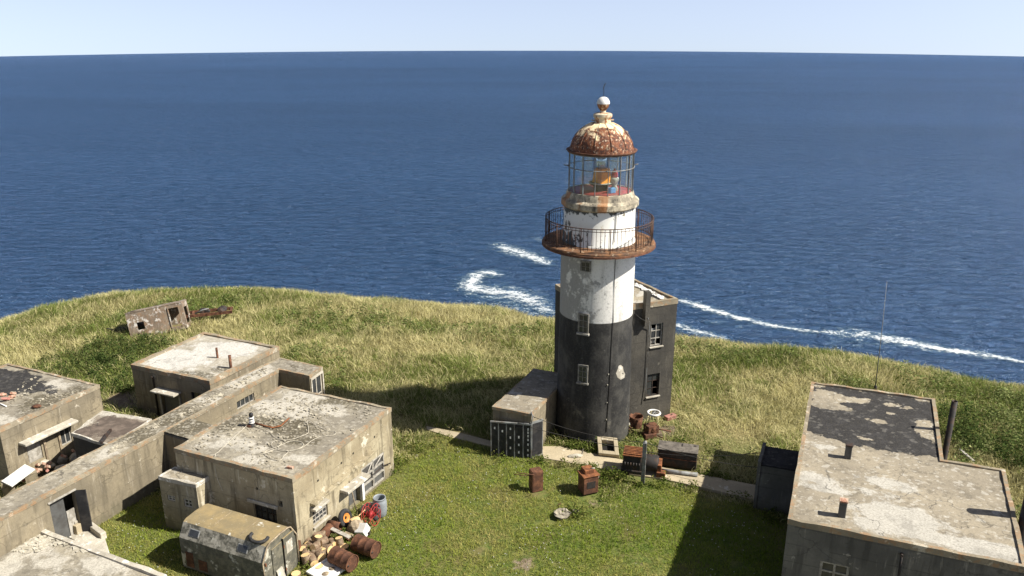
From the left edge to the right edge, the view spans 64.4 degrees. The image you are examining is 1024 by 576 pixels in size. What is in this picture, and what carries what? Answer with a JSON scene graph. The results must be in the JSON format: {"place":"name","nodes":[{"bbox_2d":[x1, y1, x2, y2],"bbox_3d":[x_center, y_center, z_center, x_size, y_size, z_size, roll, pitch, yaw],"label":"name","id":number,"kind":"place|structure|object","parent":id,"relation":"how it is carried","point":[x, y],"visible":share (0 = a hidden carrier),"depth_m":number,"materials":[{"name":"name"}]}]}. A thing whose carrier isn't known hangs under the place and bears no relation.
{"place":"outdoors","nodes":[
{"label":"outdoors","id":0,"kind":"place"},
{"bbox_2d":[427,426,490,446],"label":"path","id":1,"kind":"structure","parent":0,"point":[477,440],"depth_m":40.72,"materials":[{"name":"concrete"}]},
{"bbox_2d":[0,51,1023,384],"bbox_3d":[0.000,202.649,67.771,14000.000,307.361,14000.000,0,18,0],"label":"sea","id":2,"kind":"structure","parent":0,"point":[804,195],"depth_m":315.31,"materials":[{"name":"liquid"}]},
{"bbox_2d":[460,271,554,312],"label":"sea foam","id":3,"kind":"object","parent":2,"relation":"on","point":[472,280],"visible":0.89,"depth_m":187.29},
{"bbox_2d":[499,244,545,262],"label":"sea foam","id":4,"kind":"object","parent":2,"relation":"on","point":[516,250],"visible":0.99,"depth_m":215.82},
{"bbox_2d":[676,324,718,338],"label":"sea foam","id":5,"kind":"object","parent":2,"relation":"on","point":[696,331],"visible":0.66,"depth_m":162.83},
{"bbox_2d":[679,300,1021,361],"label":"sea foam","id":6,"kind":"object","parent":2,"relation":"on","point":[956,351],"visible":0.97,"depth_m":158.86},
{"bbox_2d":[0,291,1023,575],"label":"ground","id":7,"kind":"structure","parent":0,"point":[122,397],"depth_m":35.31,"materials":[{"name":"green plant"}]},
{"bbox_2d":[0,464,37,495],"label":"white board","id":8,"kind":"object","parent":7,"relation":"on","point":[13,479],"visible":0.71,"depth_m":35.55,"materials":[{"name":"paint"}]},
{"bbox_2d":[0,363,103,487],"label":"concrete house","id":9,"kind":"structure","parent":7,"relation":"on","point":[30,436],"depth_m":37.94,"materials":[{"name":"grey concrete"}]},
{"bbox_2d":[11,377,74,404],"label":"roof flakes","id":10,"kind":"object","parent":9,"relation":"on","point":[32,389],"visible":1,"depth_m":38.75,"materials":[{"name":"paint"}]},
{"bbox_2d":[60,427,71,445],"bbox_3d":[-21.085,6.881,38.323,0.060,1.004,0.549,9,20,25],"label":"window","id":11,"kind":"structure","parent":9,"relation":"in","point":[65,434],"depth_m":38.39,"materials":[{"name":"grey wood"}]},
{"bbox_2d":[39,452,76,469],"bbox_3d":[-21.552,8.178,37.840,3.095,0.877,1.644,0,18,0],"label":"rubble","id":12,"kind":"object","parent":7,"relation":"on","point":[61,461],"visible":0.33,"depth_m":38.09,"materials":[{"name":"stone"}]},
{"bbox_2d":[0,529,166,575],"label":"cellar block","id":13,"kind":"structure","parent":7,"relation":"on","point":[59,560],"depth_m":29.75,"materials":[{"name":"concrete"}]},
{"bbox_2d":[11,534,87,553],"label":"roof flakes","id":14,"kind":"object","parent":13,"relation":"on","point":[42,542],"visible":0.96,"depth_m":30.75,"materials":[{"name":"stone"}]},
{"bbox_2d":[69,514,108,552],"bbox_3d":[-16.962,9.919,32.753,3.145,0.810,0.989,11,22,30],"label":"door step","id":15,"kind":"object","parent":7,"relation":"on","point":[95,536],"depth_m":32.73,"materials":[{"name":"concrete"}]},
{"bbox_2d":[71,411,151,457],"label":"shed","id":16,"kind":"structure","parent":7,"relation":"on","point":[88,435],"depth_m":36.67,"materials":[{"name":"concrete"}]},
{"bbox_2d":[100,429,111,443],"bbox_3d":[-17.728,6.467,35.508,0.100,0.170,1.239,-3,19,-7],"label":"plank","id":17,"kind":"object","parent":16,"relation":"on","point":[106,435],"visible":1,"depth_m":35.43,"materials":[{"name":"wood"}]},
{"bbox_2d":[0,357,324,556],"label":"covered passage","id":18,"kind":"object","parent":7,"relation":"on","point":[99,486],"visible":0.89,"depth_m":34.65,"materials":[{"name":"concrete"}]},
{"bbox_2d":[49,497,69,537],"bbox_3d":[-17.978,9.214,32.260,0.040,1.959,0.647,9,21,25],"label":"door","id":19,"kind":"structure","parent":18,"relation":"in","point":[57,508],"depth_m":32.26,"materials":[{"name":"grey metal"}]},
{"bbox_2d":[75,489,92,531],"bbox_3d":[-17.268,9.002,32.830,0.411,1.960,0.033,-2,19,-7],"label":"door leaf","id":20,"kind":"structure","parent":18,"relation":"in","point":[81,496],"depth_m":32.80,"materials":[{"name":"black paint"}]},
{"bbox_2d":[107,421,160,454],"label":"roof flakes","id":21,"kind":"object","parent":18,"relation":"on","point":[119,445],"visible":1,"depth_m":35.01,"materials":[{"name":"paint"}]},
{"bbox_2d":[178,368,266,416],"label":"roof flakes","id":22,"kind":"object","parent":18,"relation":"on","point":[214,397],"visible":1,"depth_m":39.47,"materials":[{"name":"paint"}]},
{"bbox_2d":[237,393,253,408],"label":"window","id":23,"kind":"structure","parent":18,"relation":"in","point":[248,399],"depth_m":40.62,"materials":[{"name":"grey wood"}]},
{"bbox_2d":[312,374,321,393],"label":"window","id":24,"kind":"structure","parent":18,"relation":"in","point":[317,384],"depth_m":42.66,"materials":[{"name":"wood"}]},
{"bbox_2d":[106,299,232,337],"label":"truck wreck","id":25,"kind":"object","parent":7,"relation":"on","point":[161,317],"visible":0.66,"depth_m":53.72,"materials":[{"name":"paint"}]},
{"bbox_2d":[130,332,279,415],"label":"concrete hut","id":26,"kind":"object","parent":7,"relation":"on","point":[169,379],"visible":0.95,"depth_m":42.84,"materials":[{"name":"grey concrete"}]},
{"bbox_2d":[164,395,178,412],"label":"door","id":27,"kind":"structure","parent":26,"relation":"in","point":[171,403],"depth_m":42.50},
{"bbox_2d":[192,392,200,398],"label":"window","id":28,"kind":"structure","parent":26,"relation":"in","point":[194,394],"depth_m":41.55,"materials":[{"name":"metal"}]},
{"bbox_2d":[179,504,299,575],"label":"box body","id":29,"kind":"object","parent":7,"relation":"on","point":[214,540],"visible":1,"depth_m":30.25,"materials":[{"name":"paint"}]},
{"bbox_2d":[216,555,242,575],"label":"side door","id":30,"kind":"structure","parent":29,"relation":"in","point":[226,566],"depth_m":30.00,"materials":[{"name":"paint"}]},
{"bbox_2d":[248,532,269,543],"bbox_3d":[-9.256,9.106,29.530,0.850,0.200,0.405,7,20,20],"label":"half tyre","id":31,"kind":"object","parent":29,"relation":"on","point":[252,540],"visible":1,"depth_m":29.41,"materials":[{"name":"rubber"}]},
{"bbox_2d":[271,542,284,575],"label":"rear door","id":32,"kind":"structure","parent":29,"relation":"in","point":[277,552],"depth_m":29.93,"materials":[{"name":"paint"}]},
{"bbox_2d":[282,530,296,574],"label":"rear door","id":33,"kind":"structure","parent":29,"relation":"in","point":[290,555],"depth_m":30.54,"materials":[{"name":"paint"}]},
{"bbox_2d":[158,386,393,544],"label":"concrete building","id":34,"kind":"structure","parent":7,"relation":"on","point":[309,494],"depth_m":33.24,"materials":[{"name":"concrete"}]},
{"bbox_2d":[168,495,174,500],"bbox_3d":[-13.793,8.508,33.033,0.390,0.263,0.060,7,20,19],"label":"window","id":35,"kind":"structure","parent":34,"relation":"in","point":[170,497],"depth_m":33.03,"materials":[{"name":"concrete"}]},
{"bbox_2d":[184,499,192,507],"bbox_3d":[-13.013,8.653,32.783,0.405,0.377,0.060,7,20,19],"label":"window","id":36,"kind":"structure","parent":34,"relation":"in","point":[188,503],"depth_m":32.78,"materials":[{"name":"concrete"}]},
{"bbox_2d":[246,412,254,427],"bbox_3d":[-11.247,5.677,34.883,0.382,0.714,0.293,0,18,0],"label":"insulator post","id":37,"kind":"object","parent":34,"relation":"on","point":[251,422],"visible":1,"depth_m":34.83,"materials":[{"name":"white ceramic"}]},
{"bbox_2d":[215,423,248,490],"bbox_3d":[-11.598,6.937,33.963,0.292,1.506,3.221,2,19,5],"label":"cable","id":38,"kind":"object","parent":37,"relation":"attached to","point":[220,449],"visible":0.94,"depth_m":32.90,"materials":[{"name":"black rubber"}]},
{"bbox_2d":[255,504,277,523],"bbox_3d":[-9.694,8.899,32.234,1.123,0.777,0.060,8,20,22],"label":"window","id":39,"kind":"structure","parent":34,"relation":"in","point":[265,513],"depth_m":32.28,"materials":[{"name":"metal"}]},
{"bbox_2d":[254,418,289,427],"bbox_3d":[-10.327,5.872,35.066,1.486,0.068,0.744,-6,19,-17],"label":"rusty pipe","id":40,"kind":"object","parent":34,"relation":"on","point":[286,420],"visible":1,"depth_m":34.97,"materials":[{"name":"brown metal"}]},
{"bbox_2d":[193,395,374,466],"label":"roof flakes","id":41,"kind":"object","parent":34,"relation":"on","point":[282,420],"visible":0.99,"depth_m":35.25,"materials":[{"name":"paint"}]},
{"bbox_2d":[255,421,335,460],"bbox_3d":[-9.571,6.176,34.219,3.243,0.022,3.133,15,23,37],"label":"hose","id":42,"kind":"object","parent":34,"relation":"on","point":[289,441],"visible":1,"depth_m":33.63,"materials":[{"name":"rubber"}]},
{"bbox_2d":[312,505,330,529],"bbox_3d":[-7.764,9.100,32.895,0.220,0.869,1.030,9,20,25],"label":"window","id":43,"kind":"structure","parent":34,"relation":"in","point":[318,515],"depth_m":32.99,"materials":[{"name":"grey wood"}]},
{"bbox_2d":[349,489,356,505],"bbox_3d":[-6.937,8.793,34.976,0.040,1.136,0.756,9,20,25],"label":"door","id":44,"kind":"structure","parent":34,"relation":"in","point":[351,501],"depth_m":35.14,"materials":[{"name":"grey wood"}]},
{"bbox_2d":[276,566,285,575],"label":"leaning board","id":45,"kind":"object","parent":7,"relation":"on","point":[280,571],"visible":1,"depth_m":30.09,"materials":[{"name":"wood"}]},
{"bbox_2d":[291,570,300,575],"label":"wood slice","id":46,"kind":"object","parent":7,"relation":"on","point":[296,573],"visible":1,"depth_m":30.63,"materials":[{"name":"beige wood"}]},
{"bbox_2d":[301,552,309,565],"bbox_3d":[-7.911,10.429,31.274,0.394,0.453,0.392,0,18,0],"label":"log","id":47,"kind":"object","parent":7,"relation":"on","point":[304,556],"visible":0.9,"depth_m":31.14,"materials":[{"name":"brown wood"}]},
{"bbox_2d":[306,541,313,549],"bbox_3d":[-7.904,10.207,31.928,0.385,0.428,0.447,-4,19,-13],"label":"log","id":48,"kind":"object","parent":7,"relation":"on","point":[309,543],"visible":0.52,"depth_m":31.91,"materials":[{"name":"brown wood"}]},
{"bbox_2d":[309,553,317,566],"bbox_3d":[-7.665,10.459,31.257,0.340,0.378,0.439,-11,22,-31],"label":"log","id":49,"kind":"object","parent":7,"relation":"on","point":[313,560],"visible":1,"depth_m":31.12,"materials":[{"name":"brown wood"}]},
{"bbox_2d":[314,550,325,561],"bbox_3d":[-7.436,10.358,31.502,0.387,0.387,0.338,-14,23,-35],"label":"log","id":50,"kind":"object","parent":7,"relation":"on","point":[320,555],"visible":0.96,"depth_m":31.38,"materials":[{"name":"brown wood"}]},
{"bbox_2d":[306,558,344,575],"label":"sheet","id":51,"kind":"object","parent":7,"relation":"on","point":[328,569],"visible":0.91,"depth_m":30.82,"materials":[{"name":"paint"}]},
{"bbox_2d":[321,523,333,536],"bbox_3d":[-7.512,9.860,32.947,0.416,0.449,0.586,7,20,20],"label":"rusty can","id":52,"kind":"object","parent":7,"relation":"on","point":[327,527],"visible":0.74,"depth_m":32.86,"materials":[{"name":"metal"}]},
{"bbox_2d":[330,527,350,538],"bbox_3d":[-6.984,9.824,32.739,1.271,0.050,0.180,12,22,33],"label":"plank","id":53,"kind":"object","parent":52,"relation":"on","point":[339,532],"visible":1,"depth_m":32.65,"materials":[{"name":"grey wood"}]},
{"bbox_2d":[322,545,332,554],"bbox_3d":[-7.242,10.244,31.857,0.400,0.397,0.365,10,21,27],"label":"log","id":54,"kind":"object","parent":7,"relation":"on","point":[327,548],"visible":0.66,"depth_m":31.73,"materials":[{"name":"beige wood"}]},
{"bbox_2d":[328,538,336,545],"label":"log","id":55,"kind":"object","parent":7,"relation":"on","point":[332,540],"visible":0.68,"depth_m":32.25,"materials":[{"name":"beige wood"}]},
{"bbox_2d":[326,520,342,530],"bbox_3d":[-7.262,9.735,33.351,0.634,0.436,0.394,7,20,21],"label":"rusty can","id":56,"kind":"object","parent":7,"relation":"on","point":[335,524],"visible":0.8,"depth_m":33.22,"materials":[{"name":"metal"}]},
{"bbox_2d":[335,536,343,546],"bbox_3d":[-6.860,10.087,32.344,0.344,0.412,0.347,0,18,0],"label":"log","id":57,"kind":"object","parent":7,"relation":"on","point":[339,541],"visible":0.94,"depth_m":32.23,"materials":[{"name":"beige wood"}]},
{"bbox_2d":[327,546,358,572],"bbox_3d":[-6.459,10.350,31.070,1.000,0.692,0.692,12,22,32],"label":"oil drum","id":58,"kind":"object","parent":7,"relation":"on","point":[343,559],"visible":1,"depth_m":30.87,"materials":[{"name":"metal"}]},
{"bbox_2d":[340,543,348,549],"bbox_3d":[-6.640,10.261,32.236,0.350,0.090,0.345,0,18,0],"label":"wood slice","id":59,"kind":"object","parent":7,"relation":"on","point":[345,546],"visible":0.84,"depth_m":32.19,"materials":[{"name":"beige wood"}]},
{"bbox_2d":[338,508,351,526],"bbox_3d":[-6.883,9.481,33.544,0.375,0.738,0.760,8,20,23],"label":"spare wheel","id":60,"kind":"object","parent":7,"relation":"on","point":[344,516],"visible":0.98,"depth_m":33.43,"materials":[{"name":"rubber"}]},
{"bbox_2d":[347,519,363,533],"bbox_3d":[-6.338,9.803,33.224,0.717,0.748,0.682,-12,22,-32],"label":"sack","id":61,"kind":"object","parent":7,"relation":"on","point":[353,526],"visible":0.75,"depth_m":33.02,"materials":[{"name":"beige fabric"}]},
{"bbox_2d":[350,510,364,520],"bbox_3d":[-6.269,9.365,33.356,0.748,0.199,0.311,-16,24,-39],"label":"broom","id":62,"kind":"object","parent":61,"relation":"on","point":[355,517],"visible":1,"depth_m":33.25,"materials":[{"name":"yellow wood"}]},
{"bbox_2d":[354,523,370,535],"bbox_3d":[-6.049,9.837,33.013,0.560,0.634,0.465,7,20,21],"label":"white box","id":63,"kind":"object","parent":7,"relation":"on","point":[363,529],"visible":0.79,"depth_m":32.91,"materials":[{"name":"paint"}]},
{"bbox_2d":[350,534,380,558],"bbox_3d":[-5.717,10.099,31.821,1.000,0.692,0.692,10,21,28],"label":"oil drum","id":64,"kind":"object","parent":7,"relation":"on","point":[365,545],"visible":1,"depth_m":31.62,"materials":[{"name":"metal"}]},
{"bbox_2d":[359,502,372,512],"bbox_3d":[-6.106,9.362,34.604,0.730,0.463,0.562,-6,20,-18],"label":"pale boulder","id":65,"kind":"object","parent":7,"relation":"on","point":[366,508],"visible":0.5,"depth_m":34.43,"materials":[{"name":"metal"}]},
{"bbox_2d":[361,502,380,525],"bbox_3d":[-5.787,9.359,33.624,0.615,0.965,0.925,6,19,17],"label":"cable spool","id":66,"kind":"object","parent":7,"relation":"on","point":[370,514],"visible":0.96,"depth_m":33.55,"materials":[{"name":"red paint"}]},
{"bbox_2d":[372,494,386,517],"bbox_3d":[-5.571,9.183,34.261,0.610,0.850,0.610,0,18,0],"label":"plastic barrel","id":67,"kind":"object","parent":7,"relation":"on","point":[380,500],"visible":0.89,"depth_m":34.06,"materials":[{"name":"grey plastic"}]},
{"bbox_2d":[0,407,788,572],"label":"yard weeds","id":68,"kind":"object","parent":7,"relation":"on","point":[616,474],"visible":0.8,"depth_m":37.32,"materials":[{"name":"green plant"}]},
{"bbox_2d":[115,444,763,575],"bbox_3d":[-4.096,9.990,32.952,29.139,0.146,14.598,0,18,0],"label":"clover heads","id":69,"kind":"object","parent":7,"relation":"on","point":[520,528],"visible":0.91,"depth_m":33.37,"materials":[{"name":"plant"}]},
{"bbox_2d":[0,284,1023,561],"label":"meadow grass","id":70,"kind":"structure","parent":7,"relation":"on","point":[522,344],"depth_m":49.14,"materials":[{"name":"green plant"}]},
{"bbox_2d":[490,419,542,457],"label":"panel gate","id":71,"kind":"structure","parent":7,"relation":"on","point":[510,439],"depth_m":38.56,"materials":[{"name":"grey metal"}]},
{"bbox_2d":[492,368,556,443],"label":"entrance shed","id":72,"kind":"structure","parent":7,"relation":"on","point":[529,395],"depth_m":39.87,"materials":[{"name":"concrete"}]},
{"bbox_2d":[533,416,637,441],"bbox_3d":[3.427,6.485,37.033,5.345,0.417,0.025,7,20,21],"label":"cable","id":73,"kind":"object","parent":72,"relation":"attached to","point":[586,433],"visible":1,"depth_m":37.11,"materials":[{"name":"black rubber"}]},
{"bbox_2d":[32,329,1023,470],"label":"shrub thicket","id":74,"kind":"object","parent":7,"relation":"on","point":[962,430],"visible":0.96,"depth_m":46.57,"materials":[{"name":"green plant"}]},
{"bbox_2d":[514,466,542,492],"bbox_3d":[0.747,8.500,35.929,1.229,1.087,0.566,-6,19,-18],"label":"rusty cabinet","id":75,"kind":"object","parent":7,"relation":"on","point":[535,474],"visible":1,"depth_m":35.91,"materials":[{"name":"metal"}]},
{"bbox_2d":[554,508,577,519],"bbox_3d":[2.218,9.544,34.422,1.143,0.359,0.700,-16,24,-39],"label":"stone basin","id":76,"kind":"object","parent":7,"relation":"on","point":[560,514],"visible":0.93,"depth_m":34.32,"materials":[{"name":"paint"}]},
{"bbox_2d":[577,465,599,495],"bbox_3d":[3.426,8.454,35.911,0.923,1.225,0.678,-7,20,-20],"label":"rusty stove","id":77,"kind":"object","parent":7,"relation":"on","point":[588,478],"visible":1,"depth_m":35.67,"materials":[{"name":"metal"}]},
{"bbox_2d":[542,83,655,446],"bbox_3d":[4.090,-0.734,38.959,5.360,17.680,5.360,0,18,0],"label":"lighthouse","id":78,"kind":"object","parent":7,"relation":"on","point":[598,243],"visible":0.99,"depth_m":37.79,"materials":[{"name":"paint"}]},
{"bbox_2d":[576,313,588,335],"bbox_3d":[3.343,1.688,38.071,0.609,1.059,0.220,8,20,24],"label":"window","id":79,"kind":"structure","parent":78,"relation":"in","point":[583,319],"depth_m":38.04,"materials":[{"name":"grey glass"}]},
{"bbox_2d":[576,364,588,385],"bbox_3d":[3.384,4.125,38.822,0.586,1.005,0.220,8,20,22],"label":"window","id":80,"kind":"structure","parent":78,"relation":"in","point":[582,379],"depth_m":38.80,"materials":[{"name":"grey glass"}]},
{"bbox_2d":[580,260,590,271],"bbox_3d":[3.386,-1.012,37.191,0.506,0.519,0.162,8,20,23],"label":"window","id":81,"kind":"structure","parent":78,"relation":"in","point":[585,266],"depth_m":37.14,"materials":[{"name":"grey glass"}]},
{"bbox_2d":[597,436,618,458],"bbox_3d":[4.621,7.672,39.172,1.158,0.693,1.010,4,19,11],"label":"window frame","id":82,"kind":"object","parent":7,"relation":"on","point":[607,450],"visible":0.97,"depth_m":39.16,"materials":[{"name":"beige wood"}]},
{"bbox_2d":[554,279,677,420],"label":"keepers block","id":83,"kind":"structure","parent":7,"relation":"on","point":[653,334],"depth_m":41.34,"materials":[{"name":"paint"}]},
{"bbox_2d":[634,283,663,298],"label":"roof flakes","id":84,"kind":"object","parent":83,"relation":"on","point":[642,287],"visible":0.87,"depth_m":42.18,"materials":[{"name":"white paint"}]},
{"bbox_2d":[645,373,659,398],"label":"window","id":85,"kind":"structure","parent":83,"relation":"in","point":[652,377],"depth_m":41.88,"materials":[{"name":"metal"}]},
{"bbox_2d":[649,323,663,348],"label":"window","id":86,"kind":"structure","parent":83,"relation":"in","point":[657,333],"depth_m":41.03,"materials":[{"name":"grey wood"}]},
{"bbox_2d":[629,417,633,429],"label":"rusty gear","id":87,"kind":"object","parent":7,"relation":"on","point":[631,424],"visible":0.27,"depth_m":41.43,"materials":[{"name":"metal"}]},
{"bbox_2d":[629,412,642,428],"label":"rusty tub","id":88,"kind":"object","parent":7,"relation":"on","point":[636,419],"visible":0.95,"depth_m":41.48,"materials":[{"name":"metal"}]},
{"bbox_2d":[641,440,646,483],"bbox_3d":[5.905,7.806,36.423,0.175,2.190,0.175,4,19,13],"label":"short post","id":89,"kind":"object","parent":7,"relation":"on","point":[644,451],"visible":0.94,"depth_m":36.31,"materials":[{"name":"grey metal"}]},
{"bbox_2d":[647,443,756,467],"bbox_3d":[8.327,7.296,35.324,5.160,0.371,0.025,7,20,19],"label":"cable","id":90,"kind":"object","parent":89,"relation":"attached to","point":[701,458],"visible":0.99,"depth_m":35.40,"materials":[{"name":"black rubber"}]},
{"bbox_2d":[642,409,670,439],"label":"winch","id":91,"kind":"object","parent":7,"relation":"on","point":[651,430],"visible":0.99,"depth_m":40.58,"materials":[{"name":"metal"}]},
{"bbox_2d":[657,440,698,469],"bbox_3d":[7.782,7.840,38.194,1.850,0.902,0.860,5,19,14],"label":"black tank","id":92,"kind":"object","parent":7,"relation":"on","point":[675,459],"visible":0.93,"depth_m":37.88,"materials":[{"name":"metal"}]},
{"bbox_2d":[874,283,886,389],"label":"radio mast","id":93,"kind":"object","parent":7,"relation":"on","point":[875,386],"visible":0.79,"depth_m":44.74,"materials":[{"name":"grey metal"}]},
{"bbox_2d":[753,381,1023,575],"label":"flat roofed house","id":94,"kind":"structure","parent":7,"relation":"on","point":[865,482],"depth_m":28.69,"materials":[{"name":"grey concrete"}]},
{"bbox_2d":[818,561,849,575],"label":"window","id":95,"kind":"structure","parent":94,"relation":"in","point":[825,569],"depth_m":27.27,"materials":[{"name":"grey wood"}]},
{"bbox_2d":[841,358,1023,518],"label":"bank shrubs","id":96,"kind":"object","parent":7,"relation":"on","point":[1001,410],"visible":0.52,"depth_m":42.52,"materials":[{"name":"green plant"}]},
{"bbox_2d":[959,449,974,462],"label":"fallen beam","id":97,"kind":"structure","parent":7,"relation":"on","point":[964,453],"depth_m":38.63,"materials":[{"name":"grey wood"}]},
{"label":"log","id":98,"kind":"object","parent":7,"relation":"on","visible":0},
{"bbox_2d":[314,534,322,541],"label":"log","id":99,"kind":"object","parent":98,"relation":"on","point":[318,537],"visible":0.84,"depth_m":31.87,"materials":[{"name":"beige wood"}]},
{"bbox_2d":[310,541,320,550],"bbox_3d":[-7.661,10.066,31.757,0.289,0.339,0.437,7,20,20],"label":"log","id":100,"kind":"object","parent":99,"relation":"on","point":[315,545],"visible":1,"depth_m":31.61,"materials":[{"name":"brown wood"}]},
{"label":"log","id":101,"kind":"object","parent":7,"relation":"on","visible":0},
{"bbox_2d":[317,530,325,536],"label":"log","id":102,"kind":"object","parent":101,"relation":"on","point":[323,533],"visible":0.62,"depth_m":32.30,"materials":[{"name":"brown wood"}]},
{"bbox_2d":[0,0,1023,55],"label":"sky","id":103,"kind":"structure","parent":0,"point":[27,27],"materials":[{"name":"white"}]},
{"bbox_2d":[543,446,622,471],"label":"path","id":104,"kind":"structure","parent":0,"point":[556,453],"depth_m":38.70,"materials":[{"name":"concrete"}]},
{"bbox_2d":[567,449,583,457],"bbox_3d":[3.028,7.910,38.783,0.816,0.444,0.265,0,18,0],"label":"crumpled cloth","id":105,"kind":"object","parent":104,"relation":"on","point":[574,455],"visible":0.98,"depth_m":38.74,"materials":[{"name":"fabric"}]},
{"bbox_2d":[531,427,755,455],"bbox_3d":[5.906,7.165,37.223,10.210,1.026,0.617,5,19,14],"label":"cable","id":106,"kind":"object","parent":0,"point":[623,447],"visible":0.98,"depth_m":37.68,"materials":[{"name":"black rubber"}]},
{"bbox_2d":[664,413,676,420],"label":"pink block","id":107,"kind":"object","parent":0,"point":[667,417],"depth_m":42.31,"materials":[{"name":"brick"}]},
{"bbox_2d":[629,467,754,501],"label":"path","id":108,"kind":"structure","parent":0,"point":[715,485],"depth_m":36.62,"materials":[{"name":"concrete"}]},
{"bbox_2d":[621,445,665,477],"bbox_3d":[6.083,8.007,37.493,2.029,1.030,0.956,4,19,13],"label":"rusty engine","id":109,"kind":"object","parent":108,"relation":"on","point":[632,460],"visible":0.79,"depth_m":37.22,"materials":[{"name":"metal"}]},
{"bbox_2d":[662,469,697,476],"bbox_3d":[7.661,8.473,37.346,1.683,0.200,0.200,4,19,12],"label":"lying post","id":110,"kind":"object","parent":108,"relation":"on","point":[679,472],"visible":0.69,"depth_m":37.25,"materials":[{"name":"grey metal"}]},
{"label":"log","id":111,"kind":"object","parent":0,"visible":0},
{"bbox_2d":[321,536,328,545],"bbox_3d":[-7.437,9.970,32.021,0.312,0.344,0.362,14,23,36],"label":"log","id":112,"kind":"object","parent":111,"relation":"on","point":[324,540],"visible":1,"depth_m":31.94,"materials":[{"name":"brown wood"}]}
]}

